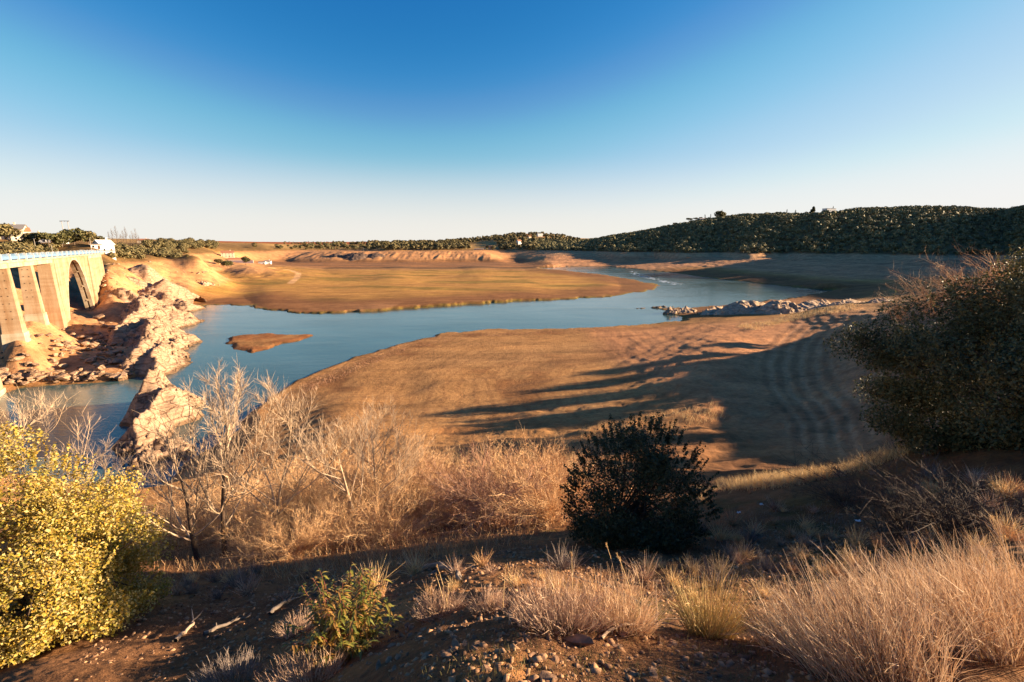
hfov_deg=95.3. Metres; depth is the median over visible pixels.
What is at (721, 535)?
dry weed
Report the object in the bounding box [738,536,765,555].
dry weed
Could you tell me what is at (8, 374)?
boulder
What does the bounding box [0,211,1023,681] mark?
ground
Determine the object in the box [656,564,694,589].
dry weed
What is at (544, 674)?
stone
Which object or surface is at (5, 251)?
shrub
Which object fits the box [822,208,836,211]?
house
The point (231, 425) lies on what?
bare tree
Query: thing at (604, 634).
dead branch
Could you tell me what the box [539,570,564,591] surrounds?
dry weed
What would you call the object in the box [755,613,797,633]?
grass tuft
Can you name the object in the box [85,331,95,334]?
boulder
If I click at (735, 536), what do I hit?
dry weed
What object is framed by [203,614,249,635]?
dead branch
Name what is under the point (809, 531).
dry weed
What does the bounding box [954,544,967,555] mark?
dry weed
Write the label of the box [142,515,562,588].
dry grass
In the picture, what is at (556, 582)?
dry weed
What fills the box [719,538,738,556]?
dry weed
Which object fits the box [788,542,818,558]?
dry weed
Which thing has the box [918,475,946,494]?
dry weed
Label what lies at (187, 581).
dry weed
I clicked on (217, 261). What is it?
oak tree
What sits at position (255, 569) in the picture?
dry weed
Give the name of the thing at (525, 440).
dry bush
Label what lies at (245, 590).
dry weed
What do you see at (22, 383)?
boulder
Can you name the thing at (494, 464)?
dry bush
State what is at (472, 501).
dry bush
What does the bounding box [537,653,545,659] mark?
stone
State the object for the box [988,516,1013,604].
thistle stalk
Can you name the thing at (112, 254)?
shrub
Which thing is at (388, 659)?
stone
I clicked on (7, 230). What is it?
oak tree
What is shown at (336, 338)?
water
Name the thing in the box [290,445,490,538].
dry bush
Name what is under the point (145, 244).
round tree
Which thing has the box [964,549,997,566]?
dry weed
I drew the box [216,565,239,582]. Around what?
dry weed
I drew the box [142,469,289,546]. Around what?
dry bush
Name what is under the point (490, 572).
dry weed
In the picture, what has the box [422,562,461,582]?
dead branch
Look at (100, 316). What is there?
boulder
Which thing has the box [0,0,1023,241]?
sky
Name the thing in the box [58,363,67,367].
boulder
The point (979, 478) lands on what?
dry weed
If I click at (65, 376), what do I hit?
boulder
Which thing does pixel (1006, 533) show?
dry weed
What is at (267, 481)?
dry bush
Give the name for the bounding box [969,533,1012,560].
dry weed
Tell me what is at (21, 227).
house
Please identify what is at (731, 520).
dry weed
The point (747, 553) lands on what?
dry weed
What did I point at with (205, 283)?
rock slab
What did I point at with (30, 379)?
boulder
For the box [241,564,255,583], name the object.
dry weed
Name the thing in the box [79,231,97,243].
oak tree
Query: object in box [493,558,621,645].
grass tuft
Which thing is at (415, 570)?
dry weed
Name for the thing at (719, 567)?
dry weed
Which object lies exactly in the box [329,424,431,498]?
dry bush
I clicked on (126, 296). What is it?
rock slab
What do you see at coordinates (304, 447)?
bare tree
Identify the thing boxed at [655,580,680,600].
dry weed
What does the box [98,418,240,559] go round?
bare tree
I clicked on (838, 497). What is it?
dry bush
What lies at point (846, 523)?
dry grass
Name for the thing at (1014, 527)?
dry weed
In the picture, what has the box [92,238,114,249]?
house
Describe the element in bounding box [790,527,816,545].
dry weed
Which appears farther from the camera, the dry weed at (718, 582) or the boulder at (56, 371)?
the boulder at (56, 371)
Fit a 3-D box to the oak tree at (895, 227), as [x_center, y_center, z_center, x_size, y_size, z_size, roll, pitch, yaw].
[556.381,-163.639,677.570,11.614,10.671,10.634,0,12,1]
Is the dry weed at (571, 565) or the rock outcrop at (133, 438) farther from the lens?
the rock outcrop at (133, 438)
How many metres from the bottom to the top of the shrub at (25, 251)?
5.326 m
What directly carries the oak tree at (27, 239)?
on the ground at (778, 389)
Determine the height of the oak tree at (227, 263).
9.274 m
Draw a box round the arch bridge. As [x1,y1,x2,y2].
[0,250,104,396]
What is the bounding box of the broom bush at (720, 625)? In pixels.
[659,563,770,643]
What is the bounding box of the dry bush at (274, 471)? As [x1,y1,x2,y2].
[217,449,333,495]
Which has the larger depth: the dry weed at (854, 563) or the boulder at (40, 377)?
the boulder at (40, 377)
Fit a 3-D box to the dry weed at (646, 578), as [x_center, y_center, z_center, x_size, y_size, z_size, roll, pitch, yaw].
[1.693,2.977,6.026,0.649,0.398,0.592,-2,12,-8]
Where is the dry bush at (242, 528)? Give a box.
[181,491,311,556]
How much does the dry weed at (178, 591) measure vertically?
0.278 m
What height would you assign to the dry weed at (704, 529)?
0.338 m
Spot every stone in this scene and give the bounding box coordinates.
[376,659,380,669]
[385,656,391,662]
[441,652,451,657]
[446,646,458,653]
[451,638,458,646]
[472,640,479,646]
[483,664,491,670]
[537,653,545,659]
[539,670,557,681]
[551,655,558,662]
[563,634,593,645]
[629,670,636,675]
[649,666,657,677]
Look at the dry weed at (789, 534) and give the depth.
9.23 m
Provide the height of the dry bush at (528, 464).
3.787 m
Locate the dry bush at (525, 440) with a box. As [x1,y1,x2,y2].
[470,427,592,491]
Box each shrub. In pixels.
[0,245,14,249]
[0,249,11,253]
[2,241,17,245]
[8,242,25,246]
[18,250,34,253]
[43,243,56,247]
[107,252,117,258]
[118,252,131,258]
[120,246,133,249]
[131,250,142,255]
[136,253,145,258]
[144,249,153,253]
[154,252,165,257]
[281,564,402,669]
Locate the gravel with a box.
[73,509,971,681]
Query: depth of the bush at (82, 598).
7.00 m
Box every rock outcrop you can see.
[106,295,204,377]
[111,409,175,456]
[119,367,203,426]
[122,437,195,469]
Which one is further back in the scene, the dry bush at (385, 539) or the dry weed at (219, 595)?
the dry bush at (385, 539)
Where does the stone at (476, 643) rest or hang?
on the ground at (778, 389)
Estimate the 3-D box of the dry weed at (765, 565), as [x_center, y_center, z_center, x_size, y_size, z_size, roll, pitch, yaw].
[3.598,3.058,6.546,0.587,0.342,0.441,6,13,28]
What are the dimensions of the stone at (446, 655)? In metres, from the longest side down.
0.063 x 0.052 x 0.015 m
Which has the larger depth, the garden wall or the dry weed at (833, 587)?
the garden wall
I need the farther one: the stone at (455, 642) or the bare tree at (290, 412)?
the bare tree at (290, 412)
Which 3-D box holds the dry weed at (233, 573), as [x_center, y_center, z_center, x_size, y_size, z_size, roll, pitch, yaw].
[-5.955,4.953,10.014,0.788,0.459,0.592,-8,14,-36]
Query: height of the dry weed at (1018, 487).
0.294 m
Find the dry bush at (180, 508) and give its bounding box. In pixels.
[118,477,239,551]
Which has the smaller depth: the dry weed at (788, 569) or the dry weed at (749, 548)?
the dry weed at (788, 569)
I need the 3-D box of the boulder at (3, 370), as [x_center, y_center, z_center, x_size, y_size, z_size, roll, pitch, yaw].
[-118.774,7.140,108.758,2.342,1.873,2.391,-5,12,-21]
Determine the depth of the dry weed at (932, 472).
10.21 m
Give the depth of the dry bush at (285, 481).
29.26 m
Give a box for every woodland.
[274,231,580,249]
[525,205,1023,255]
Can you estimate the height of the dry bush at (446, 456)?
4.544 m
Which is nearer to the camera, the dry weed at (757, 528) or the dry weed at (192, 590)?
the dry weed at (192, 590)
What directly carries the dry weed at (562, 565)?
on the ground at (778, 389)
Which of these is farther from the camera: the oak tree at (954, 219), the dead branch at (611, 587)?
the oak tree at (954, 219)
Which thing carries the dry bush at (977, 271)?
on the ground at (778, 389)
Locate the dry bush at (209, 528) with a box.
[140,487,262,551]
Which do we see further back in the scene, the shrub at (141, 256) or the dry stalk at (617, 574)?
the shrub at (141, 256)
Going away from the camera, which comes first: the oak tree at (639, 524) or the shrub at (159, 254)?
the oak tree at (639, 524)
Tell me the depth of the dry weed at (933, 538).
6.80 m
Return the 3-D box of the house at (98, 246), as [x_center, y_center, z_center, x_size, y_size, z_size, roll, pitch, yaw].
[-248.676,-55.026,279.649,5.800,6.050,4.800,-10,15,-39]
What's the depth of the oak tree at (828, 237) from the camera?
671.60 m
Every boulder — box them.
[0,367,8,373]
[1,372,10,378]
[4,379,16,383]
[6,355,25,360]
[20,381,29,385]
[23,367,35,371]
[25,371,45,378]
[27,377,35,381]
[34,374,48,379]
[48,359,57,363]
[51,338,60,342]
[51,370,64,373]
[54,343,63,347]
[54,373,71,379]
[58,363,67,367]
[63,340,71,344]
[69,370,79,375]
[77,335,87,338]
[80,341,89,345]
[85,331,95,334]
[85,357,96,362]
[87,374,97,378]
[92,314,105,318]
[95,365,104,370]
[106,351,114,356]
[108,358,123,363]
[116,373,127,380]
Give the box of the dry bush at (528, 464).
[475,431,657,509]
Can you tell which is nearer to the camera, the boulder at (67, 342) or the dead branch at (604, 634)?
the dead branch at (604, 634)
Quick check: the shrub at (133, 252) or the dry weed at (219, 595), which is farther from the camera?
the shrub at (133, 252)
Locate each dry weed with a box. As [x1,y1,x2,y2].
[166,579,187,594]
[177,572,197,586]
[177,576,203,594]
[204,559,226,582]
[207,582,228,599]
[213,563,247,583]
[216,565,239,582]
[218,561,248,586]
[223,564,263,596]
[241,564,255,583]
[245,555,267,573]
[308,558,322,574]
[311,563,335,579]
[337,566,354,586]
[342,563,382,591]
[352,559,403,589]
[373,577,391,597]
[397,548,432,574]
[423,577,438,598]
[437,555,472,576]
[440,573,465,589]
[469,547,492,566]
[476,560,502,575]
[499,563,525,587]
[531,566,547,579]
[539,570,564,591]
[540,541,582,570]
[542,568,573,593]
[561,544,589,568]
[578,571,613,598]
[622,550,665,583]
[637,549,665,571]
[652,553,671,567]
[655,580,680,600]
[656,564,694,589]
[673,553,745,589]
[679,553,710,573]
[681,577,703,599]
[700,520,710,531]
[705,522,734,542]
[707,550,733,575]
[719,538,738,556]
[723,507,744,524]
[723,546,749,563]
[725,526,746,540]
[731,537,762,558]
[736,519,765,542]
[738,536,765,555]
[741,517,771,533]
[744,575,780,597]
[749,549,783,572]
[760,471,775,485]
[765,494,787,511]
[778,556,802,571]
[783,523,801,538]
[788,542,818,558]
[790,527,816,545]
[794,511,818,528]
[804,503,820,512]
[804,521,821,535]
[804,556,835,575]
[806,577,857,597]
[808,523,831,541]
[819,556,856,575]
[836,542,868,566]
[842,546,866,569]
[843,525,875,548]
[861,560,881,571]
[867,530,890,548]
[876,520,888,531]
[895,525,934,547]
[911,481,937,494]
[915,522,946,540]
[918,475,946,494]
[919,461,951,479]
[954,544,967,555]
[955,464,1000,486]
[961,466,987,481]
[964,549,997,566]
[966,529,997,550]
[968,488,1018,511]
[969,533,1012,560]
[973,504,1016,525]
[980,472,1005,486]
[980,507,1023,535]
[981,480,1012,500]
[983,512,1023,541]
[985,474,1022,499]
[985,476,1019,499]
[990,466,1022,490]
[997,506,1022,519]
[1006,483,1023,499]
[1007,480,1023,494]
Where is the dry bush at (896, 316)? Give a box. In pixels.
[870,286,949,323]
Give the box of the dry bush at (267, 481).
[172,451,304,531]
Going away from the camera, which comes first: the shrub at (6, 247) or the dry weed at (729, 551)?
the dry weed at (729, 551)
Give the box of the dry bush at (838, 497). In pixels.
[777,464,890,512]
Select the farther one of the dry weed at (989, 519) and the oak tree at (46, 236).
the oak tree at (46, 236)
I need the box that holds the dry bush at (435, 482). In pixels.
[397,427,559,533]
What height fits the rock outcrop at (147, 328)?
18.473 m
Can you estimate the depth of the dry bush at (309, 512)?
18.42 m
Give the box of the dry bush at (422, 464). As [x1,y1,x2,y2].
[310,447,490,532]
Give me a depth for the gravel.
4.39 m
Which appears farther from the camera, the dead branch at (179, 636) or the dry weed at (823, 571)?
the dead branch at (179, 636)
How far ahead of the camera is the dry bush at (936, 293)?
23.20 m
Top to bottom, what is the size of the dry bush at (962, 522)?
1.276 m
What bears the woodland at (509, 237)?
on the ground at (778, 389)
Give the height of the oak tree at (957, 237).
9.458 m
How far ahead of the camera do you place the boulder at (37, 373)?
109.18 m
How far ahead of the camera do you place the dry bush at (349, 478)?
23.58 m
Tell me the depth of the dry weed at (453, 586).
4.92 m
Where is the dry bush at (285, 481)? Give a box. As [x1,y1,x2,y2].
[191,455,331,523]
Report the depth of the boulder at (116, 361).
119.20 m
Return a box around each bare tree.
[0,384,111,500]
[38,430,154,547]
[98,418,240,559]
[133,352,290,556]
[180,366,368,543]
[280,408,413,534]
[311,395,437,506]
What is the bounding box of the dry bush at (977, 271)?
[926,235,1022,303]
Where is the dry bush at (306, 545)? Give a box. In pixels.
[220,506,351,564]
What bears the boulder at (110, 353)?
on the ground at (778, 389)
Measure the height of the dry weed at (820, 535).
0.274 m
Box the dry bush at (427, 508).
[337,452,507,541]
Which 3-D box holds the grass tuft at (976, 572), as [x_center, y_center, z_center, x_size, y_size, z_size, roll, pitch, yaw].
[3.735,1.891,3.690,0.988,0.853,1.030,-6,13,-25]
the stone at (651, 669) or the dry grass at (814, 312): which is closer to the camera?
the stone at (651, 669)
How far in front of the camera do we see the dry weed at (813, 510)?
10.87 m
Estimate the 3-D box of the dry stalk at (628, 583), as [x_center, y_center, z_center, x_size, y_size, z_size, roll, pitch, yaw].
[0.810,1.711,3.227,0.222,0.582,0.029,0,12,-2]
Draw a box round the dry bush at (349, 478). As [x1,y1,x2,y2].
[259,444,434,524]
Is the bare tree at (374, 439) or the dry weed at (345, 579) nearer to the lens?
the dry weed at (345, 579)
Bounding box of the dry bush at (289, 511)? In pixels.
[229,467,362,559]
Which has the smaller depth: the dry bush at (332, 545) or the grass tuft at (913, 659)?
the grass tuft at (913, 659)
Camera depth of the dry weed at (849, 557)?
5.98 m
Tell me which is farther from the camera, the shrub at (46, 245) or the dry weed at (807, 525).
the shrub at (46, 245)
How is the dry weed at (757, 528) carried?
on the ground at (778, 389)
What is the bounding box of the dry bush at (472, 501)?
[425,431,596,538]
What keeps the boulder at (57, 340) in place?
on the ground at (778, 389)
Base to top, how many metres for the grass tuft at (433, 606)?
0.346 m
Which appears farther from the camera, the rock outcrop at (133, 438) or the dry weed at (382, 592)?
the rock outcrop at (133, 438)
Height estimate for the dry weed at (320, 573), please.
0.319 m
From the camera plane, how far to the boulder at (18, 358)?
112.22 m
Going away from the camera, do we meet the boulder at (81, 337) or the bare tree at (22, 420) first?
the bare tree at (22, 420)
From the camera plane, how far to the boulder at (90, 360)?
120.94 m
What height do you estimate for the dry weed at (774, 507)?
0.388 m
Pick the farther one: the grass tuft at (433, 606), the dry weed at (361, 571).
the dry weed at (361, 571)
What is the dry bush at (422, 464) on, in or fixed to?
on the ground at (778, 389)
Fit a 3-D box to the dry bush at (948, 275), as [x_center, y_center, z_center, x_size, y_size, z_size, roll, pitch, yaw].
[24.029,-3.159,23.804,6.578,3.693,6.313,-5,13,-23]
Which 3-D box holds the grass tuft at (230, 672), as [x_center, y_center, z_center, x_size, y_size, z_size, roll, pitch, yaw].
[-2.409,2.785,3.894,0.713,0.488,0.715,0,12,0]
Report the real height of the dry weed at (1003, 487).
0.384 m
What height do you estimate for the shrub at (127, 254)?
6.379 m
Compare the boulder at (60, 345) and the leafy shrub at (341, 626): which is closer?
the leafy shrub at (341, 626)
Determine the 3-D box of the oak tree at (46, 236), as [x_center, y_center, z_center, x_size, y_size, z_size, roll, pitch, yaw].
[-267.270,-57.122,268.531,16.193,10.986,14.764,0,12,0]
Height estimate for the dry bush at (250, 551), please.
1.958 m
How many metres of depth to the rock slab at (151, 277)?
249.77 m
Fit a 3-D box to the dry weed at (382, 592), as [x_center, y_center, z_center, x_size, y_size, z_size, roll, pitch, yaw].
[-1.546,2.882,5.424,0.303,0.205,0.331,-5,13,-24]
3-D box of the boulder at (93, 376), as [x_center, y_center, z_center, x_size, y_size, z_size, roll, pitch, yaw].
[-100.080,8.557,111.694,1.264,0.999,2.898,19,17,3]
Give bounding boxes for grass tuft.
[187,642,265,681]
[254,639,351,681]
[271,610,313,638]
[406,586,466,622]
[465,583,510,614]
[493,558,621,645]
[564,564,681,637]
[617,602,674,625]
[726,578,884,665]
[744,533,1004,681]
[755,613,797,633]
[802,529,1023,666]
[808,559,924,621]
[843,547,1022,627]
[868,511,1023,648]
[903,529,1023,601]
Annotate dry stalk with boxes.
[435,565,448,610]
[570,551,572,611]
[606,542,624,615]
[616,552,641,621]
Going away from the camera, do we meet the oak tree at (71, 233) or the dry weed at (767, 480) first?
the dry weed at (767, 480)
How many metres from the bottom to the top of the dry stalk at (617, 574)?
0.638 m
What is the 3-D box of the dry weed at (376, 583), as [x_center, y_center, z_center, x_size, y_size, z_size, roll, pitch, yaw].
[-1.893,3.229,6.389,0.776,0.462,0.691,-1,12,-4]
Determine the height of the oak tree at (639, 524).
3.765 m
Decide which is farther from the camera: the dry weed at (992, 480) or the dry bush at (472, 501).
the dry bush at (472, 501)
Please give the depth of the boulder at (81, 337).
141.79 m
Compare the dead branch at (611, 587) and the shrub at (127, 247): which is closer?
the dead branch at (611, 587)
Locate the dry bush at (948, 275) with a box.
[883,247,1023,312]
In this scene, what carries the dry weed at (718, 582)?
on the ground at (778, 389)
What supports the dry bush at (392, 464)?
on the ground at (778, 389)
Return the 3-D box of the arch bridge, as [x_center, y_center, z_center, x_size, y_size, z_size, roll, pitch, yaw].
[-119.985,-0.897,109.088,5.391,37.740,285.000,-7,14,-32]
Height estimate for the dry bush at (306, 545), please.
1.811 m
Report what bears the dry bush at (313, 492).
on the ground at (778, 389)
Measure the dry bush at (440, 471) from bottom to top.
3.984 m
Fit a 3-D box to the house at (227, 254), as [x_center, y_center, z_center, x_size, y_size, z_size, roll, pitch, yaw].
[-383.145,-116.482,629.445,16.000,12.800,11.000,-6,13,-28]
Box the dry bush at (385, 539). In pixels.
[289,480,451,558]
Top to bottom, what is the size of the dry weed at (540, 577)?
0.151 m
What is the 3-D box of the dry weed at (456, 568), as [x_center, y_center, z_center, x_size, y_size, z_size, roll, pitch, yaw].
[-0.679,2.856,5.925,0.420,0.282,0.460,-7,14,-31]
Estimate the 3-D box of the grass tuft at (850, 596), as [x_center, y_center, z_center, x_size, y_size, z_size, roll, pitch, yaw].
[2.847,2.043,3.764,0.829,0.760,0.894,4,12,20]
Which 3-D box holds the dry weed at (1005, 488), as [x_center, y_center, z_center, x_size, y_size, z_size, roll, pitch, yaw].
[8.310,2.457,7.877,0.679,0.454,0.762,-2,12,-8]
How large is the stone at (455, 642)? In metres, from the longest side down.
0.080 x 0.039 x 0.013 m
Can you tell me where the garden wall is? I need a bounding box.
[224,260,252,262]
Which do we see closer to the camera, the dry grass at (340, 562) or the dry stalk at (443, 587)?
the dry stalk at (443, 587)
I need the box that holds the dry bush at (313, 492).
[197,471,354,547]
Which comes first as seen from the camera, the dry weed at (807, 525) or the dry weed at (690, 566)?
the dry weed at (690, 566)
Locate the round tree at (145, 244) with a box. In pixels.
[143,242,152,246]
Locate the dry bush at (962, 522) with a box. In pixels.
[802,428,1023,554]
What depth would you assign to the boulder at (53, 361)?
118.38 m
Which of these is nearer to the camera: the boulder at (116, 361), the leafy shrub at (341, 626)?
the leafy shrub at (341, 626)
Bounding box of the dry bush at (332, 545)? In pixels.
[233,486,402,565]
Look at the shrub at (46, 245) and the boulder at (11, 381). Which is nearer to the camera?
the boulder at (11, 381)
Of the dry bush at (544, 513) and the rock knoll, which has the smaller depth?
the dry bush at (544, 513)
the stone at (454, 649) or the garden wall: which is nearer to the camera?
the stone at (454, 649)
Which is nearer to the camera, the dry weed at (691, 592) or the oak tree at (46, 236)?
the dry weed at (691, 592)
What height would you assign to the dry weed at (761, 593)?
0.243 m
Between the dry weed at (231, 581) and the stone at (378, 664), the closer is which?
the stone at (378, 664)
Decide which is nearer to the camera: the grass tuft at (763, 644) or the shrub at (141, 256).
the grass tuft at (763, 644)
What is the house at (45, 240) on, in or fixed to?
on the ground at (778, 389)
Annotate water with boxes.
[0,266,832,489]
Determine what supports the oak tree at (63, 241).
on the ground at (778, 389)
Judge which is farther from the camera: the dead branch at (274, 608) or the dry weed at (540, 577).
the dead branch at (274, 608)
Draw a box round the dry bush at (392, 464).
[320,427,447,497]
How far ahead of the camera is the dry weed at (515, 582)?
4.22 m
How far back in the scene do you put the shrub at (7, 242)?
253.52 m
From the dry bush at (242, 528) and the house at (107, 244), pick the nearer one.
the dry bush at (242, 528)
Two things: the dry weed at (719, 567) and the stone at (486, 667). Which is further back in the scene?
the dry weed at (719, 567)
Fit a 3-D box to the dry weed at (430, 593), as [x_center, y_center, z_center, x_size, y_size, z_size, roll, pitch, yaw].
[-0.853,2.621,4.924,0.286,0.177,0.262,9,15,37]
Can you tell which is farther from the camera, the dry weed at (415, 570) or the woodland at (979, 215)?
the woodland at (979, 215)
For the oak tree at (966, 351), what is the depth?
12.13 m
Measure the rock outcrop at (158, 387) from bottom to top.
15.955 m
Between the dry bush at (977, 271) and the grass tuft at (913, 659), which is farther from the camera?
the dry bush at (977, 271)
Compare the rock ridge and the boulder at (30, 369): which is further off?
the rock ridge
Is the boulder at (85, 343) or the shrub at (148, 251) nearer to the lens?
the boulder at (85, 343)
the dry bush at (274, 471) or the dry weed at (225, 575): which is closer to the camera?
the dry weed at (225, 575)
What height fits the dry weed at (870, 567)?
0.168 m
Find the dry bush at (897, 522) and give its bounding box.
[743,434,1023,554]
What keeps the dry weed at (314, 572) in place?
on the ground at (778, 389)
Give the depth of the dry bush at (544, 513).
15.34 m
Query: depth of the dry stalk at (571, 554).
2.75 m
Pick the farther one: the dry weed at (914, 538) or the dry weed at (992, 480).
the dry weed at (992, 480)
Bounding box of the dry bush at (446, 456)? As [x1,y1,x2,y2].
[375,429,474,491]
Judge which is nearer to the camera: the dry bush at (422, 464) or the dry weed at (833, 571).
the dry weed at (833, 571)
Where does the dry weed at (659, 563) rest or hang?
on the ground at (778, 389)
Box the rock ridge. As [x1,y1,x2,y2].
[636,298,893,314]
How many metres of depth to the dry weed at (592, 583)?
4.08 m
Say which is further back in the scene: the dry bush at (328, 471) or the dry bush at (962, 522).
the dry bush at (328, 471)
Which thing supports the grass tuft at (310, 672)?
on the ground at (778, 389)
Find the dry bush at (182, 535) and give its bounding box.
[95,489,245,552]
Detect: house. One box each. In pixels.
[0,222,26,239]
[10,227,30,240]
[35,239,68,243]
[89,244,101,249]
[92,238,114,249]
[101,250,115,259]
[220,251,234,257]
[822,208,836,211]
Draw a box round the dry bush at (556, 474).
[441,438,614,528]
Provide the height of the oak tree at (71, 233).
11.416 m
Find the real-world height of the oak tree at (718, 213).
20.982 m
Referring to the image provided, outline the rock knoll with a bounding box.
[327,252,385,260]
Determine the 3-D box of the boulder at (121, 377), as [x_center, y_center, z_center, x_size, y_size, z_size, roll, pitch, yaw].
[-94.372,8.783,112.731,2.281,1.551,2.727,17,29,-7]
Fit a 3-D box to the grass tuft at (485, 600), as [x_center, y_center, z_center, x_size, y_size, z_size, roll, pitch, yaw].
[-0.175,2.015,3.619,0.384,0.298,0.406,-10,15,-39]
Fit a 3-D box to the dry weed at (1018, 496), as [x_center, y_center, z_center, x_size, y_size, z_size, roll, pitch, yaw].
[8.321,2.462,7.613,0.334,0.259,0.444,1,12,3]
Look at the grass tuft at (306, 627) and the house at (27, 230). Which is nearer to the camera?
the grass tuft at (306, 627)
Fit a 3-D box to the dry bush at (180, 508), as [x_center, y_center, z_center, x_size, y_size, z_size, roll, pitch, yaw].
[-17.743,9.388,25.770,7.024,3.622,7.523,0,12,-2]
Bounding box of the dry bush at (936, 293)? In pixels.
[883,268,1002,316]
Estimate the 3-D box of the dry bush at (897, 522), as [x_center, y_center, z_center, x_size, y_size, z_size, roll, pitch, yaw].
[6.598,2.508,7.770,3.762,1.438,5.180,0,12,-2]
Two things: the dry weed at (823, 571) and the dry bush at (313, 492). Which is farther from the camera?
the dry bush at (313, 492)
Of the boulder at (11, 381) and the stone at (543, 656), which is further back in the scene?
the boulder at (11, 381)
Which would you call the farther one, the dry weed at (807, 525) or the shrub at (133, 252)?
the shrub at (133, 252)
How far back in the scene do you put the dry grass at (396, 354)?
130.51 m
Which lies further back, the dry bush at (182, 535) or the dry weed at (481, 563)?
the dry bush at (182, 535)
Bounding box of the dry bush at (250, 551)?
[180,502,300,565]
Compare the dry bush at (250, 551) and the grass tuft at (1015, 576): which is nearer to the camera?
the grass tuft at (1015, 576)
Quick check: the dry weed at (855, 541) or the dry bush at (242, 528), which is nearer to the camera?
the dry weed at (855, 541)
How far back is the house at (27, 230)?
292.75 m
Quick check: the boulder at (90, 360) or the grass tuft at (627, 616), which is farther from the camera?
the boulder at (90, 360)
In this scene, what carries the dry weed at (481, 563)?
on the ground at (778, 389)
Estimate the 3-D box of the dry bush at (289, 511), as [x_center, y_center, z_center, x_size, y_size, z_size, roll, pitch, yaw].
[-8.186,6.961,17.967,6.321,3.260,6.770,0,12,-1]
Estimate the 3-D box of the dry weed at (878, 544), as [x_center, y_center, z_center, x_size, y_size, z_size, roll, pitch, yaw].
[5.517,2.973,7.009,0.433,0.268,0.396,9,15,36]
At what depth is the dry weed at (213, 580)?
10.29 m
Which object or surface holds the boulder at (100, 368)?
on the ground at (778, 389)
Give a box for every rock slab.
[98,287,204,311]
[121,264,206,303]
[200,278,214,285]
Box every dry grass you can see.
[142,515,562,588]
[300,329,602,393]
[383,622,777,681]
[444,400,722,467]
[674,467,1023,584]
[709,441,915,493]
[739,303,857,329]
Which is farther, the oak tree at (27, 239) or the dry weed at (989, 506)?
the oak tree at (27, 239)
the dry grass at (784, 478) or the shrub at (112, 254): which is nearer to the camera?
the dry grass at (784, 478)
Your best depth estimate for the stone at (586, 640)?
2.40 m
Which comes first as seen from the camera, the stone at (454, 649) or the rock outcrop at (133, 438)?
the stone at (454, 649)
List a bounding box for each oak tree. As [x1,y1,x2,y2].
[0,223,20,241]
[17,233,38,243]
[22,232,66,246]
[51,232,74,246]
[58,227,89,244]
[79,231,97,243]
[214,259,222,263]
[220,260,232,267]
[241,256,250,262]
[558,411,723,552]
[714,211,726,216]
[822,243,1023,456]
[825,235,834,239]
[890,225,900,229]
[950,217,959,222]
[954,235,965,240]
[977,249,987,253]
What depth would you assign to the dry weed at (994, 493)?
8.00 m
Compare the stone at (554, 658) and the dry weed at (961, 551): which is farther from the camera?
the dry weed at (961, 551)
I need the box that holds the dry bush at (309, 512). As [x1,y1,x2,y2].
[239,449,452,536]
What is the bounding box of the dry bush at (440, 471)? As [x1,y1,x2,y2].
[370,442,490,518]
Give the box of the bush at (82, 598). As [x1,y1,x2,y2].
[0,421,182,668]
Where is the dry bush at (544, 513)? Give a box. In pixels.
[453,452,621,532]
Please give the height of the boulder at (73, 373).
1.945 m
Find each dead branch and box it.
[173,608,202,641]
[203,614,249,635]
[268,593,298,614]
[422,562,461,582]
[572,563,648,608]
[600,590,690,639]
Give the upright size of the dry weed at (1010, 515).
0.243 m
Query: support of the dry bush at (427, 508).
on the ground at (778, 389)
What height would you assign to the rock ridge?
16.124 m
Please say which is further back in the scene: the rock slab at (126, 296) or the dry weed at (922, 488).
the rock slab at (126, 296)
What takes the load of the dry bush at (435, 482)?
on the ground at (778, 389)
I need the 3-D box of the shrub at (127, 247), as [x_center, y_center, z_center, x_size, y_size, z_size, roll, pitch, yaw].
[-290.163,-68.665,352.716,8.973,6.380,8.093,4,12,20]
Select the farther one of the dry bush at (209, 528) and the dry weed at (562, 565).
the dry bush at (209, 528)
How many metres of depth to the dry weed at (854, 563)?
5.81 m
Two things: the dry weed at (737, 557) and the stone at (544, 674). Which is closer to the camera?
the stone at (544, 674)
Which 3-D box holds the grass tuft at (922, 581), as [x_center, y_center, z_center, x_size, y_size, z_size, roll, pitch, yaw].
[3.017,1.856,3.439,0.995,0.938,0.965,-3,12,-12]
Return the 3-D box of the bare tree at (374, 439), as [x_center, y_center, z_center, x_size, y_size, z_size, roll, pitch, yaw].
[-6.092,5.463,20.563,4.246,6.749,5.972,3,12,12]
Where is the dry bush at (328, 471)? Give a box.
[274,443,385,509]
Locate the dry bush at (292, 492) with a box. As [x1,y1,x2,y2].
[225,449,409,539]
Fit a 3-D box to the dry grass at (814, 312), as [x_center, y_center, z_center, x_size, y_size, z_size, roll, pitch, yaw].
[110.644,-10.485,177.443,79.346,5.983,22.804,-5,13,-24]
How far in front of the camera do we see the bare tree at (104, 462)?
18.12 m
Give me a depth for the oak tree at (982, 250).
554.49 m
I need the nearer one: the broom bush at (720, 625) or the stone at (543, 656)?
the stone at (543, 656)
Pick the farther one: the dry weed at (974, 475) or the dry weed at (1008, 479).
the dry weed at (974, 475)
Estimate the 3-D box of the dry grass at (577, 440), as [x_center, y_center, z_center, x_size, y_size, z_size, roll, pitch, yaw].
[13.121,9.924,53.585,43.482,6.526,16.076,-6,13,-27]
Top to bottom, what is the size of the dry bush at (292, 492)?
4.166 m
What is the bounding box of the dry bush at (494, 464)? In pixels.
[451,431,613,515]
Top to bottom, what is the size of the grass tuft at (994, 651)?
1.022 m
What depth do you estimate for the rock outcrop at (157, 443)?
70.99 m
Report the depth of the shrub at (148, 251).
350.58 m

